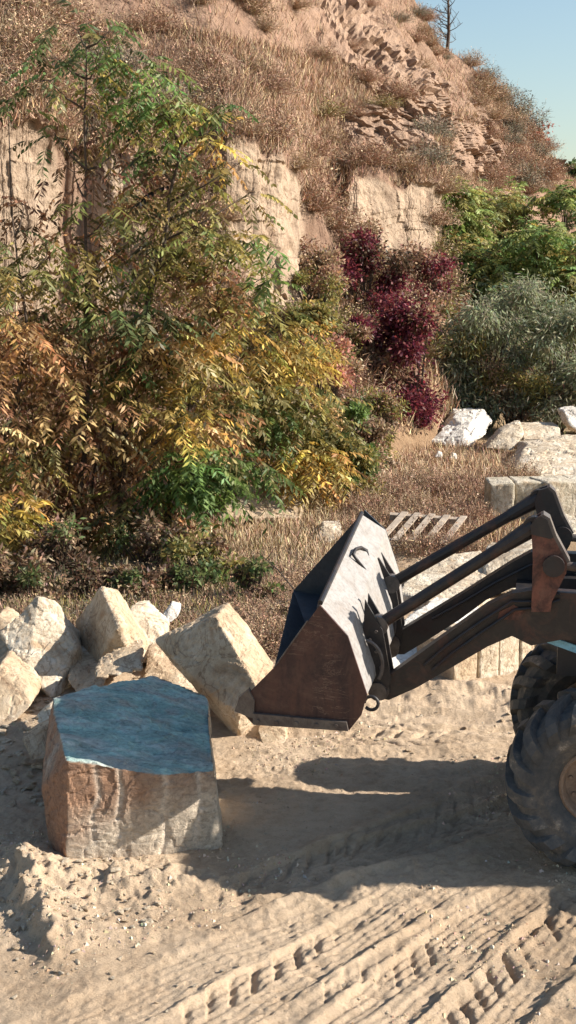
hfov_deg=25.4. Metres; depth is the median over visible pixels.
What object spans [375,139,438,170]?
dry shrub
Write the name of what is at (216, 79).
dry shrub
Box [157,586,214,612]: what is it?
weed clump
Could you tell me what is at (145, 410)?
dry shrub
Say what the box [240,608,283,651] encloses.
weed clump
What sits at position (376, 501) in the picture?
weed clump
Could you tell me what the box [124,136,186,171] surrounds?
dry shrub
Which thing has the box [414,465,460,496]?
weed clump
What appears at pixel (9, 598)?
weed clump
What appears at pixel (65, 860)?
dirt clod
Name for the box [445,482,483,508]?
weed clump
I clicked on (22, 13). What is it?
dry shrub
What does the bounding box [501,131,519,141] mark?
dry shrub
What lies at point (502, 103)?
dry shrub
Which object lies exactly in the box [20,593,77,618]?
weed clump
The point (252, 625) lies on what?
weed clump
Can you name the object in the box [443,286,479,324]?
dry shrub
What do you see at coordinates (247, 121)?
dry shrub
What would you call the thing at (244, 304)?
dry shrub
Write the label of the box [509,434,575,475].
boulder
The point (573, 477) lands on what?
wall block
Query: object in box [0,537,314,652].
undergrowth
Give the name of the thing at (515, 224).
locust tree
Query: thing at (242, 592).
weed clump
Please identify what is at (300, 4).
dry shrub
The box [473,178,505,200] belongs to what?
dry shrub
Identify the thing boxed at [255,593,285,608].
weed clump
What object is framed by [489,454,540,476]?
weed clump
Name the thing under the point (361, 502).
weed clump
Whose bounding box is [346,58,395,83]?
dry shrub
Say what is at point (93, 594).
weed clump
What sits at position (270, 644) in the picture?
weed clump
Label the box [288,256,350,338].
bush
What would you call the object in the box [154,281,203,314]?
dry shrub
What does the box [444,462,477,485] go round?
weed clump
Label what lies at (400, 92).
dry shrub
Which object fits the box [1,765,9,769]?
rubble stone
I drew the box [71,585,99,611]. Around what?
weed clump
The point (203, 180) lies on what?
dry shrub
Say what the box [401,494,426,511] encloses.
weed clump
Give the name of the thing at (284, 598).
weed clump
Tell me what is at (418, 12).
dry shrub
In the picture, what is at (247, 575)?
bush
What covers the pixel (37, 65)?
dry shrub
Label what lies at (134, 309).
dry shrub
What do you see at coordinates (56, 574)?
weed clump
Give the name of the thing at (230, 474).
ailanthus tree
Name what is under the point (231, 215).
dry shrub
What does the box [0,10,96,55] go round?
dry shrub
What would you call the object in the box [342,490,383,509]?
weed clump
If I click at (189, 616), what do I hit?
weed clump
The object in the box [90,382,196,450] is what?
dry shrub
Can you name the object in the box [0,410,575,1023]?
ground
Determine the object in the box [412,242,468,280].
dry shrub
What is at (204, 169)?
dry shrub
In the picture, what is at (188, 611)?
weed clump
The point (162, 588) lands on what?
weed clump
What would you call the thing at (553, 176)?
dry shrub
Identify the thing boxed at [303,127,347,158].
dry shrub
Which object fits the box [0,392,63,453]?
dry shrub
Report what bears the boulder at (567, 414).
on the ground at (376, 806)
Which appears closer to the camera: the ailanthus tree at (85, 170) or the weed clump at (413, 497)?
the ailanthus tree at (85, 170)
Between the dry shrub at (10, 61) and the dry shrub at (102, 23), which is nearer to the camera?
the dry shrub at (10, 61)
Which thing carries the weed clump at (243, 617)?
on the ground at (376, 806)
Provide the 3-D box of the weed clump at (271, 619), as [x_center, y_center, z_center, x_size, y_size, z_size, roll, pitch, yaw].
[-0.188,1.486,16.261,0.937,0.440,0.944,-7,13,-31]
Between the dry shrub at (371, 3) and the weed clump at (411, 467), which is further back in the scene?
the dry shrub at (371, 3)
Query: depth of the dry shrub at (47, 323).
25.94 m
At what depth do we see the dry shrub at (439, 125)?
44.89 m
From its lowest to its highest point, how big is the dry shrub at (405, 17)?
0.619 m
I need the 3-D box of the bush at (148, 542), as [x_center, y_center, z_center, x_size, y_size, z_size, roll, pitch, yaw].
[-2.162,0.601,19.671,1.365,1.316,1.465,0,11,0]
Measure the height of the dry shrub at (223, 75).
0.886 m
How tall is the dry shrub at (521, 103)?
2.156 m
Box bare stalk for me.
[258,547,293,588]
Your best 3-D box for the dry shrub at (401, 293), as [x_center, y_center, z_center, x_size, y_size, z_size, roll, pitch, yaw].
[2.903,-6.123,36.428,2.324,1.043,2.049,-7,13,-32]
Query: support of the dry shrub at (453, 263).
on the hillside
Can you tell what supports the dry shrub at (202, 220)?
on the hillside
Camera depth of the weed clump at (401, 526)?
21.83 m
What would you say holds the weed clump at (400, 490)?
on the ground at (376, 806)
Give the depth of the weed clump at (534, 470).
27.50 m
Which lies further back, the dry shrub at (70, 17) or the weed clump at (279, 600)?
the dry shrub at (70, 17)
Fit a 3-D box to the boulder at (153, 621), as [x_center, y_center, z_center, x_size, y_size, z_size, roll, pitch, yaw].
[-1.691,1.445,15.479,0.485,0.511,1.216,0,11,0]
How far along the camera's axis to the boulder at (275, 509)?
23.66 m
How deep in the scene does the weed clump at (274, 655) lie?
15.54 m
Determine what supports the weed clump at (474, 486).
on the ground at (376, 806)
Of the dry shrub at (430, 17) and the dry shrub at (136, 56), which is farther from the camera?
the dry shrub at (430, 17)
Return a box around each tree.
[0,0,183,553]
[0,93,117,573]
[39,50,297,559]
[116,229,306,564]
[176,306,377,515]
[429,0,461,52]
[439,229,511,336]
[442,174,525,296]
[452,251,562,367]
[467,216,575,360]
[474,175,562,258]
[511,179,575,338]
[516,233,575,365]
[549,156,575,178]
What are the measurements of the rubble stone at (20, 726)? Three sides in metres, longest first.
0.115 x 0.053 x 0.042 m
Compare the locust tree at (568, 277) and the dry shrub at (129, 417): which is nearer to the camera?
the dry shrub at (129, 417)
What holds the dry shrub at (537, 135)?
on the hillside
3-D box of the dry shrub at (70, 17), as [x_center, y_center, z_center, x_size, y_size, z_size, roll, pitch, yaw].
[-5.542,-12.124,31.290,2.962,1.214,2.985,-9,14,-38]
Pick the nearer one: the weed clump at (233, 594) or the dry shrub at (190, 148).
the weed clump at (233, 594)
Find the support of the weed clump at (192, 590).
on the ground at (376, 806)
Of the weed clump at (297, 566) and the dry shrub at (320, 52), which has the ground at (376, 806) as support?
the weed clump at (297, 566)
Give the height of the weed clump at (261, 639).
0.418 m
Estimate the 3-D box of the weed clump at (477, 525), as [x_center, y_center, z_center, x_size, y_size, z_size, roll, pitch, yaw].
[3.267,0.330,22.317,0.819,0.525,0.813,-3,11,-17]
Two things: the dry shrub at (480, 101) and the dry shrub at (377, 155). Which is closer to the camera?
the dry shrub at (377, 155)
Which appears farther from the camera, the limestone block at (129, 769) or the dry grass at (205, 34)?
the dry grass at (205, 34)
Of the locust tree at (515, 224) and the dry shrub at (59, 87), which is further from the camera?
the locust tree at (515, 224)
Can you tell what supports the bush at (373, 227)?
on the hillside
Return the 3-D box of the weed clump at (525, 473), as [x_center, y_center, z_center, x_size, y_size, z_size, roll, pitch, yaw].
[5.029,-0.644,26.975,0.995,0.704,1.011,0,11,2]
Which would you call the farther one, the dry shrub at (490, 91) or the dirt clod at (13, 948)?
the dry shrub at (490, 91)
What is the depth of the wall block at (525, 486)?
23.87 m
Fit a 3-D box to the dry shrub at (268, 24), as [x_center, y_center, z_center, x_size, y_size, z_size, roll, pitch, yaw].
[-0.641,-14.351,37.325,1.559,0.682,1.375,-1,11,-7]
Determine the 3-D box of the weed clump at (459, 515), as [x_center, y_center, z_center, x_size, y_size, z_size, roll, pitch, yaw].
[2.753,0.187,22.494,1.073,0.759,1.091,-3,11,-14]
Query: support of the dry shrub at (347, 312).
on the hillside
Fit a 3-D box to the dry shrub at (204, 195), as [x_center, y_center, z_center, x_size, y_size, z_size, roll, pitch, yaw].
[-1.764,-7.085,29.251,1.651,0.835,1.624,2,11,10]
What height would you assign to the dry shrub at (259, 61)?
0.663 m
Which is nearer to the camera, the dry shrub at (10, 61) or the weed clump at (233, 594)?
the weed clump at (233, 594)
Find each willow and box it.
[430,268,565,434]
[450,337,487,402]
[497,277,575,434]
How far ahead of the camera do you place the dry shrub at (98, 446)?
24.88 m
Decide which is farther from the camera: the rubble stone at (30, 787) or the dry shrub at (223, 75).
the dry shrub at (223, 75)
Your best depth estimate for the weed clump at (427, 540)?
20.73 m
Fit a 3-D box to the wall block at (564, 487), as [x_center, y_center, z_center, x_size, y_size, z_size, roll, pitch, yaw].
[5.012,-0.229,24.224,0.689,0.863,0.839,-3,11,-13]
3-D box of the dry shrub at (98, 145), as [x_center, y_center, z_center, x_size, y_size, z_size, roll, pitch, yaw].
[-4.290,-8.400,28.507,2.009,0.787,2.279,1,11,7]
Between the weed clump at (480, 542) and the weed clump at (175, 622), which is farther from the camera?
the weed clump at (480, 542)
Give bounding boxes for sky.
[415,0,575,162]
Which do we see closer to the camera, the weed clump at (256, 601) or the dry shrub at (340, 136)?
the weed clump at (256, 601)
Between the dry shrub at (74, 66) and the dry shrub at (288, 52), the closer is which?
the dry shrub at (74, 66)
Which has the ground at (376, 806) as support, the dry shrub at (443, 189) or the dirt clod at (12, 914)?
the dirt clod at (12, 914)
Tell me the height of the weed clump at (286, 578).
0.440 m
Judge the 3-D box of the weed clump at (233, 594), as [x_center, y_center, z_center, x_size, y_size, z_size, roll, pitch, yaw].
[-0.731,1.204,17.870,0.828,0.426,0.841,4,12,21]
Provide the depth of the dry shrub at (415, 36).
56.58 m
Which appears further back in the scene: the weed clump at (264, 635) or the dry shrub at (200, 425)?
the dry shrub at (200, 425)
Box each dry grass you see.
[0,0,575,202]
[0,244,469,516]
[176,469,401,583]
[278,437,573,542]
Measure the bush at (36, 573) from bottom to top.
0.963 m
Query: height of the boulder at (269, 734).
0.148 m
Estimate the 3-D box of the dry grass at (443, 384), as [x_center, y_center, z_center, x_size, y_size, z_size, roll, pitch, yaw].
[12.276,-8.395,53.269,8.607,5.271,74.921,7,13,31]
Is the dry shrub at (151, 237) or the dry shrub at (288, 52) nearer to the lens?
the dry shrub at (151, 237)
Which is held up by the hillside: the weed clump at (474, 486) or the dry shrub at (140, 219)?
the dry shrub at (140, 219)
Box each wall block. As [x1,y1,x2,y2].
[484,477,514,516]
[509,476,543,519]
[529,475,575,519]
[562,474,575,480]
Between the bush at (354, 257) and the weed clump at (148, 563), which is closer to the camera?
the weed clump at (148, 563)
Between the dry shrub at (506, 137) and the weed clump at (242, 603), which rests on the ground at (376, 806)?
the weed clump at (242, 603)
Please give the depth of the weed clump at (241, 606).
16.77 m
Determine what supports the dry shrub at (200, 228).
on the hillside
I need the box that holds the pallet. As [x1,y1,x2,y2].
[386,511,466,546]
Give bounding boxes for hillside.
[0,0,575,533]
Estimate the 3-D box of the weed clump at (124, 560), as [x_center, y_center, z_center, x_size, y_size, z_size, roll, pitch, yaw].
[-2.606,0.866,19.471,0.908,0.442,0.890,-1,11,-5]
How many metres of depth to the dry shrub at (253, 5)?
37.36 m
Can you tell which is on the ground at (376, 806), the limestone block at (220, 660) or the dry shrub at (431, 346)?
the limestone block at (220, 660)
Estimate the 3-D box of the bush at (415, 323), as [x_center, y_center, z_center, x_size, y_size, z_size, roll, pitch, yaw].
[3.079,-3.832,33.352,2.783,3.887,2.861,0,11,0]
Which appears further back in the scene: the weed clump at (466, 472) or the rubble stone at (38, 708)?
the weed clump at (466, 472)
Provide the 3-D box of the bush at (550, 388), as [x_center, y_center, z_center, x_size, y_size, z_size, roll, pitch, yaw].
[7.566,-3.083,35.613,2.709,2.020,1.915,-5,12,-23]
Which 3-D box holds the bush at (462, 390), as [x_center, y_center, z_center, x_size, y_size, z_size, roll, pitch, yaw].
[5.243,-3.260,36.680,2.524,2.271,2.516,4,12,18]
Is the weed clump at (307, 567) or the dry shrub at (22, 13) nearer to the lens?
the weed clump at (307, 567)
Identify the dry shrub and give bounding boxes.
[0,0,80,31]
[0,4,63,32]
[0,4,77,52]
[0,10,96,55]
[0,12,55,45]
[0,15,34,49]
[0,26,68,65]
[0,37,30,66]
[0,38,36,78]
[0,54,92,98]
[0,61,26,82]
[0,71,53,106]
[0,307,61,360]
[0,362,101,430]
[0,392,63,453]
[0,413,72,454]
[1,0,92,21]
[2,335,60,374]
[5,44,91,86]
[9,293,78,337]
[18,0,115,40]
[22,0,85,35]
[23,336,106,392]
[30,45,98,78]
[33,0,97,20]
[34,64,115,110]
[35,95,95,128]
[37,340,120,393]
[49,305,115,341]
[54,126,82,139]
[55,427,121,459]
[58,379,137,438]
[62,107,126,144]
[65,78,102,105]
[68,120,133,151]
[70,24,150,73]
[72,0,140,44]
[72,69,155,115]
[73,61,194,104]
[74,90,168,140]
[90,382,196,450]
[90,392,148,431]
[95,40,160,74]
[95,89,165,130]
[104,184,166,213]
[104,373,159,428]
[107,293,203,351]
[108,218,189,256]
[112,291,197,333]
[114,7,160,31]
[117,0,191,31]
[120,197,163,223]
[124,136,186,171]
[125,70,225,110]
[125,226,217,278]
[128,273,197,302]
[129,58,175,84]
[129,145,210,192]
[129,407,182,438]
[130,140,187,173]
[133,229,204,262]
[147,345,270,398]
[148,143,188,168]
[149,55,204,78]
[150,76,214,126]
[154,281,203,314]
[155,393,250,449]
[156,51,188,69]
[157,305,214,329]
[158,194,233,243]
[159,183,234,227]
[160,122,221,162]
[165,148,230,187]
[168,37,251,73]
[171,58,263,89]
[173,86,238,121]
[176,83,250,109]
[180,134,243,177]
[180,242,226,278]
[182,62,268,97]
[183,0,221,4]
[183,189,241,217]
[184,81,246,112]
[189,162,222,190]
[192,89,223,114]
[193,90,235,110]
[194,144,241,169]
[199,191,255,219]
[200,267,276,317]
[208,264,264,289]
[213,102,277,134]
[234,0,290,16]
[234,96,312,140]
[237,48,279,72]
[244,66,308,96]
[250,7,285,32]
[252,69,278,89]
[257,366,326,402]
[258,64,295,86]
[265,388,320,430]
[278,46,298,57]
[287,0,320,11]
[289,146,326,169]
[300,156,355,213]
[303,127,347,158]
[304,41,347,59]
[313,90,352,118]
[315,192,366,231]
[317,352,373,380]
[318,122,355,143]
[328,132,412,165]
[329,149,361,180]
[332,215,386,249]
[335,290,380,334]
[337,148,371,166]
[338,298,378,321]
[339,143,387,158]
[340,353,393,394]
[341,101,376,116]
[344,33,369,50]
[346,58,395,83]
[354,343,384,365]
[355,290,395,320]
[357,91,405,108]
[357,258,413,287]
[359,269,430,307]
[359,285,426,303]
[364,266,434,295]
[365,0,381,6]
[374,75,430,101]
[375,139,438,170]
[385,316,458,361]
[393,7,417,22]
[404,110,462,139]
[405,135,434,149]
[406,27,439,43]
[407,135,465,165]
[409,2,433,16]
[411,57,435,72]
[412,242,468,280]
[414,19,440,35]
[417,272,444,290]
[418,6,445,21]
[420,195,463,226]
[421,26,446,46]
[423,263,473,300]
[424,322,450,350]
[425,245,462,276]
[427,41,452,55]
[427,163,473,194]
[430,133,460,150]
[431,225,472,258]
[433,312,454,338]
[434,263,475,287]
[443,50,455,59]
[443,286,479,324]
[446,159,476,182]
[460,47,489,66]
[467,66,494,79]
[467,69,517,98]
[468,90,500,105]
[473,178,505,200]
[475,60,505,81]
[476,152,515,178]
[478,145,489,152]
[481,103,512,119]
[483,118,510,138]
[487,170,514,188]
[492,153,524,178]
[494,85,512,100]
[495,96,516,111]
[496,75,522,102]
[497,82,511,96]
[499,104,532,123]
[499,164,519,176]
[500,114,531,132]
[500,153,553,183]
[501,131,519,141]
[504,123,531,143]
[504,137,540,162]
[504,151,527,165]
[505,81,542,117]
[511,132,531,145]
[511,160,538,178]
[519,94,555,131]
[521,117,549,140]
[521,179,553,194]
[523,128,561,150]
[525,136,556,155]
[525,153,548,171]
[527,174,553,190]
[531,137,558,159]
[536,149,574,174]
[540,163,566,180]
[544,135,563,150]
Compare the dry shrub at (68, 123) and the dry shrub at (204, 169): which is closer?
the dry shrub at (68, 123)
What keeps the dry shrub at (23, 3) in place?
on the hillside
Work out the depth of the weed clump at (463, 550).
20.62 m
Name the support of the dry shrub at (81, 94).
on the hillside
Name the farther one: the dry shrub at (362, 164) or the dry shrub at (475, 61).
the dry shrub at (475, 61)
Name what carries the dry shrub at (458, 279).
on the hillside
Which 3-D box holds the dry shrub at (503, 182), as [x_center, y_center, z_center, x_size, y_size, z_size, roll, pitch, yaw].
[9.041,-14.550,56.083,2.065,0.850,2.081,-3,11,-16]
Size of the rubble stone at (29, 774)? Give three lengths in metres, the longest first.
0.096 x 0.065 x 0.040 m
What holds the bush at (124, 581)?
on the ground at (376, 806)
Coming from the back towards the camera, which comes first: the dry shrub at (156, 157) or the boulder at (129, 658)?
the dry shrub at (156, 157)
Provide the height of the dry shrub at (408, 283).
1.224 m
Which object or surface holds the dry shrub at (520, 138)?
on the hillside
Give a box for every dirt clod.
[8,912,15,917]
[11,946,19,950]
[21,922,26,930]
[61,857,69,865]
[71,948,79,953]
[80,905,87,911]
[110,867,121,871]
[116,909,123,914]
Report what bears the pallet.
on the ground at (376, 806)
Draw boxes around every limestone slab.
[392,597,478,667]
[394,548,435,567]
[402,550,489,608]
[482,539,531,592]
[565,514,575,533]
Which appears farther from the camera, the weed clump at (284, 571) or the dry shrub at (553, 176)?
the dry shrub at (553, 176)
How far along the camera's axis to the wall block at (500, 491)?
23.77 m
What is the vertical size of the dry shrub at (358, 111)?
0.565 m
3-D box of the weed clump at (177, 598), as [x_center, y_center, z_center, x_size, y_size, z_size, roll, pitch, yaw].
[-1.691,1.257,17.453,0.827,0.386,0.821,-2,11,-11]
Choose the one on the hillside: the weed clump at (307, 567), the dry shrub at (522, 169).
the dry shrub at (522, 169)
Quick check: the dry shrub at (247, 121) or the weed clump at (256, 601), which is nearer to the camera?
the weed clump at (256, 601)
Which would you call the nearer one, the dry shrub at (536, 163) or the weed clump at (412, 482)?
the weed clump at (412, 482)
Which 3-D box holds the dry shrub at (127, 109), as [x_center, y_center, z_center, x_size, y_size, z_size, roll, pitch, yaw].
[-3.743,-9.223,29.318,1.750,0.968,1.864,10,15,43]
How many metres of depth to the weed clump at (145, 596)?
17.64 m
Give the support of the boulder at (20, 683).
on the ground at (376, 806)
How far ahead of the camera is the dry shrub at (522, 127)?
63.02 m
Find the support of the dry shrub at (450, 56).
on the hillside
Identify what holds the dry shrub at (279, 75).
on the hillside
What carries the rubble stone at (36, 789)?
on the ground at (376, 806)
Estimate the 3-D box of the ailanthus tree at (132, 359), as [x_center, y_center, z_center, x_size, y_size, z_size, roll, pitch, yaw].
[-2.163,-2.690,20.718,3.574,9.103,3.523,-8,13,-35]
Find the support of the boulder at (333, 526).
on the ground at (376, 806)
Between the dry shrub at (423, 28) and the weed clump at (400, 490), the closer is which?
the weed clump at (400, 490)
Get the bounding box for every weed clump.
[0,587,34,611]
[9,599,31,614]
[16,588,74,621]
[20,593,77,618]
[42,588,77,604]
[47,559,91,581]
[53,569,101,599]
[60,567,106,586]
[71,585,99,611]
[72,583,139,611]
[100,556,140,570]
[127,578,169,604]
[131,555,160,570]
[139,575,180,598]
[146,589,186,608]
[156,605,186,628]
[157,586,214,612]
[170,582,207,600]
[170,608,204,630]
[171,612,202,629]
[172,603,203,621]
[190,566,221,596]
[209,582,260,606]
[214,586,264,602]
[215,551,252,563]
[217,594,266,622]
[219,596,265,612]
[236,600,275,621]
[237,593,277,610]
[237,601,283,626]
[238,599,279,615]
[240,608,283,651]
[243,605,285,627]
[244,572,295,602]
[244,614,275,627]
[247,616,285,647]
[249,615,283,653]
[250,622,279,653]
[252,611,284,627]
[253,631,280,648]
[254,624,283,658]
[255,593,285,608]
[256,560,308,584]
[258,587,292,617]
[261,566,301,585]
[262,557,306,579]
[262,614,285,648]
[265,637,279,660]
[266,570,297,588]
[269,590,289,610]
[270,574,301,592]
[272,588,293,610]
[274,578,297,600]
[278,572,300,591]
[282,560,315,575]
[295,556,320,575]
[331,503,380,533]
[335,482,384,513]
[339,482,395,522]
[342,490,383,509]
[351,498,395,523]
[354,491,390,508]
[356,484,411,513]
[362,466,390,484]
[378,468,429,497]
[378,499,427,527]
[381,475,429,505]
[384,502,422,527]
[387,455,441,481]
[387,517,447,563]
[388,513,428,536]
[389,533,422,562]
[390,521,422,539]
[393,506,460,540]
[394,486,437,512]
[395,461,445,487]
[395,487,433,511]
[400,499,470,536]
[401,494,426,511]
[403,530,442,556]
[404,522,450,558]
[411,491,453,514]
[413,464,445,481]
[413,497,440,513]
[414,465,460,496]
[415,469,460,494]
[416,504,475,537]
[419,506,471,532]
[426,522,469,553]
[433,525,479,553]
[439,492,496,527]
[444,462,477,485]
[444,494,501,527]
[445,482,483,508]
[445,492,492,514]
[446,466,492,500]
[457,537,488,552]
[458,465,485,482]
[462,515,495,538]
[465,528,493,551]
[481,466,511,480]
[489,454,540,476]
[498,455,544,477]
[506,465,539,475]
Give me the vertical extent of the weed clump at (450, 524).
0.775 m
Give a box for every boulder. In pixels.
[0,596,82,697]
[0,607,19,656]
[0,649,40,721]
[23,719,48,758]
[37,696,58,722]
[68,645,106,691]
[76,586,149,671]
[95,639,143,677]
[130,600,169,662]
[143,643,193,689]
[163,601,180,621]
[217,482,305,522]
[258,725,287,742]
[315,521,341,542]
[378,453,398,475]
[432,408,492,447]
[435,451,442,457]
[483,420,523,449]
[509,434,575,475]
[520,422,560,440]
[558,406,575,431]
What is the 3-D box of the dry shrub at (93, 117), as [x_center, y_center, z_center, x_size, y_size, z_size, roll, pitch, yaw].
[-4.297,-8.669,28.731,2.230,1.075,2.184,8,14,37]
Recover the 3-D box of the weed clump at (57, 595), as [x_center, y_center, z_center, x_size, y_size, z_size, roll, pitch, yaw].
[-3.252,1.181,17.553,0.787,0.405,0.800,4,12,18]
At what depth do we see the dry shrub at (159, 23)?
33.52 m
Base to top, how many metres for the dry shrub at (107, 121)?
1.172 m
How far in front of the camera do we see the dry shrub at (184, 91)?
30.31 m
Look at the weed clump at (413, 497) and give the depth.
24.34 m
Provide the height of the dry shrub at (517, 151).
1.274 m
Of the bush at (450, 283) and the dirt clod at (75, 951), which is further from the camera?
the bush at (450, 283)
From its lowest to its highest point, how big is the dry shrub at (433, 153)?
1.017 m
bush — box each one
[0,542,20,595]
[0,546,71,605]
[13,511,92,578]
[50,551,129,604]
[102,557,182,605]
[106,507,190,569]
[150,556,211,597]
[151,527,246,587]
[225,553,289,604]
[256,299,320,357]
[271,293,348,383]
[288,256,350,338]
[297,233,354,301]
[297,332,361,432]
[305,400,389,500]
[320,288,374,366]
[326,358,390,430]
[333,224,423,320]
[340,410,397,471]
[342,378,415,469]
[346,216,414,280]
[347,313,431,420]
[364,289,461,433]
[393,235,463,325]
[440,266,459,327]
[445,360,512,420]
[472,350,556,423]
[479,325,526,390]
[515,367,575,432]
[529,120,553,143]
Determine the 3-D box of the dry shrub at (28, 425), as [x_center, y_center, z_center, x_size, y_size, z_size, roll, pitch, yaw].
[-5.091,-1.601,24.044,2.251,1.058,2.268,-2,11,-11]
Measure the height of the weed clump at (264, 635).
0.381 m
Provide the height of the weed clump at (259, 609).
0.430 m
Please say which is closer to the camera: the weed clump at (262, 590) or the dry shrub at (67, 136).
the weed clump at (262, 590)
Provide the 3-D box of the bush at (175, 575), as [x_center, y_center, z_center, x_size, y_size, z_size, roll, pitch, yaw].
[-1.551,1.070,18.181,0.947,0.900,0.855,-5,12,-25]
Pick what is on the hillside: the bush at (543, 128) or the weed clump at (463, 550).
the bush at (543, 128)
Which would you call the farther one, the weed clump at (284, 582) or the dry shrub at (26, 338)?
the dry shrub at (26, 338)
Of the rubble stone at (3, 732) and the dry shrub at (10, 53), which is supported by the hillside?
the dry shrub at (10, 53)
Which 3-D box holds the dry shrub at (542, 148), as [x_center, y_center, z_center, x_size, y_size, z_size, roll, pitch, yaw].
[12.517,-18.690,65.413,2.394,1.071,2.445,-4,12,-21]
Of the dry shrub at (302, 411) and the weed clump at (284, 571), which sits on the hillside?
the dry shrub at (302, 411)
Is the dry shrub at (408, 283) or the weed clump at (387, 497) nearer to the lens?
the weed clump at (387, 497)
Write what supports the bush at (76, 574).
on the ground at (376, 806)
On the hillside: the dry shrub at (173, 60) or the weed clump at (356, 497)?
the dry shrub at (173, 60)
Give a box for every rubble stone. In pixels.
[0,729,6,735]
[0,738,11,743]
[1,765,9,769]
[5,799,17,806]
[12,777,20,783]
[18,724,22,731]
[20,785,36,789]
[26,770,32,777]
[30,793,41,798]
[31,762,42,768]
[32,786,39,791]
[35,706,43,710]
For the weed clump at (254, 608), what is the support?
on the ground at (376, 806)
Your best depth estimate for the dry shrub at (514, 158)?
59.73 m
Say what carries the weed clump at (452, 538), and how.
on the ground at (376, 806)
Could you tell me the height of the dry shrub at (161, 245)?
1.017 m
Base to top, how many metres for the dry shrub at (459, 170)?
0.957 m
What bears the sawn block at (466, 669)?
on the ground at (376, 806)
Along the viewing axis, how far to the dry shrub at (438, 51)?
59.02 m
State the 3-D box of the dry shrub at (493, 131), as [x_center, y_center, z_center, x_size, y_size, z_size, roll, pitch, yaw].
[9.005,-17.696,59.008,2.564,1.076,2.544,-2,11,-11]
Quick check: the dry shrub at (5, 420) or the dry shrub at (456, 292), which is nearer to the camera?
the dry shrub at (5, 420)
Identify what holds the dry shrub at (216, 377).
on the hillside
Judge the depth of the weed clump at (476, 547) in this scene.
20.57 m
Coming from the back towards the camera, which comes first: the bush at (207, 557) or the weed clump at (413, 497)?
the weed clump at (413, 497)
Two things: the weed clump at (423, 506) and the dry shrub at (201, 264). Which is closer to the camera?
the weed clump at (423, 506)
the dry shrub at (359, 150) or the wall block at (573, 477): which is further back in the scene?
the dry shrub at (359, 150)
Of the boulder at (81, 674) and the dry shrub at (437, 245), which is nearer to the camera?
the boulder at (81, 674)
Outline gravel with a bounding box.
[0,708,575,1023]
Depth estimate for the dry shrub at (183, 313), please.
27.57 m
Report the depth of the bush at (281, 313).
28.43 m
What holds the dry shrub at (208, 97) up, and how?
on the hillside
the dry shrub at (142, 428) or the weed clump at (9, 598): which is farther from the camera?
the dry shrub at (142, 428)
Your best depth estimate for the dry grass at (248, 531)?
21.81 m
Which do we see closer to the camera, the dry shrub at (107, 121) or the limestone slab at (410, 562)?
the limestone slab at (410, 562)
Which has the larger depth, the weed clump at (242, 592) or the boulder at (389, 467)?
the boulder at (389, 467)
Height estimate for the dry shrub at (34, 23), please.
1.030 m
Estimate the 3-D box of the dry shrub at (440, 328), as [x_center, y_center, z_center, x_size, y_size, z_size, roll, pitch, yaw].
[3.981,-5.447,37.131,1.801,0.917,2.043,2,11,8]
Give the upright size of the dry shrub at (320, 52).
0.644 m
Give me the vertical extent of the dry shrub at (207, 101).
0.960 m
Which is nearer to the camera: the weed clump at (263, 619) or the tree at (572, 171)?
the weed clump at (263, 619)
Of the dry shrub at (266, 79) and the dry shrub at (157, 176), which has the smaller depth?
the dry shrub at (157, 176)
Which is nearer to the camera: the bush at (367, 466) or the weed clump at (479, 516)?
the weed clump at (479, 516)
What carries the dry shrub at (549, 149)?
on the hillside
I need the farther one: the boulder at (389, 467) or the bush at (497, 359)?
the bush at (497, 359)
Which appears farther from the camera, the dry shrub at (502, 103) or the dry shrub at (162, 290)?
the dry shrub at (502, 103)
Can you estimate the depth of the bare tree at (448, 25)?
62.67 m
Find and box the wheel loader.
[235,484,575,867]
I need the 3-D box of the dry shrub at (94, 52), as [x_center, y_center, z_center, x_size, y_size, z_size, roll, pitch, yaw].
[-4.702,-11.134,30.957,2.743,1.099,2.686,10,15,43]
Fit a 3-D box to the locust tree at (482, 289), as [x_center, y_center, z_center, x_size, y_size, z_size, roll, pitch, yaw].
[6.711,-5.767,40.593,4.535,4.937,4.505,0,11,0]
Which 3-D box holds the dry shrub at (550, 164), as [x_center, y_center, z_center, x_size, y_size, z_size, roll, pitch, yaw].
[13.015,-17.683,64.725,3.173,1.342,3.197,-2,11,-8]
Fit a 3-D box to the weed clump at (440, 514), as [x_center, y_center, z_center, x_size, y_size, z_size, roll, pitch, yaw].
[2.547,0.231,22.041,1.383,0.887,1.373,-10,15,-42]
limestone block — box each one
[42,676,222,858]
[155,603,272,735]
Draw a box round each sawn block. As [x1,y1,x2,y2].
[417,630,476,679]
[444,623,498,677]
[498,636,518,674]
[518,640,533,667]
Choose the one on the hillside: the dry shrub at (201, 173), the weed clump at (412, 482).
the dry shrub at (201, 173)
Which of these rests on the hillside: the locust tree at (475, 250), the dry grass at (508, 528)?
the locust tree at (475, 250)
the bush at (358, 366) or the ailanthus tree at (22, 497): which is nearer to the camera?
the ailanthus tree at (22, 497)
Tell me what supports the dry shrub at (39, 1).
on the hillside
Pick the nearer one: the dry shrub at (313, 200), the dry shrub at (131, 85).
the dry shrub at (131, 85)
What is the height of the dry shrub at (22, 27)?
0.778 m
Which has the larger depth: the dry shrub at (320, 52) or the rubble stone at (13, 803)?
the dry shrub at (320, 52)
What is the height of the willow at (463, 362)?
2.983 m
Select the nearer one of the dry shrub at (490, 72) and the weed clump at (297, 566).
the weed clump at (297, 566)
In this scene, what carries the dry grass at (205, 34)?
on the hillside
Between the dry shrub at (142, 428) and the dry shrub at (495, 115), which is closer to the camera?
the dry shrub at (142, 428)
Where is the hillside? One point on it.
(398, 210)
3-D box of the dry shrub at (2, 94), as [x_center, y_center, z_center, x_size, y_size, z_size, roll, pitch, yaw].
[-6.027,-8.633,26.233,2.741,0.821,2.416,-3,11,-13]

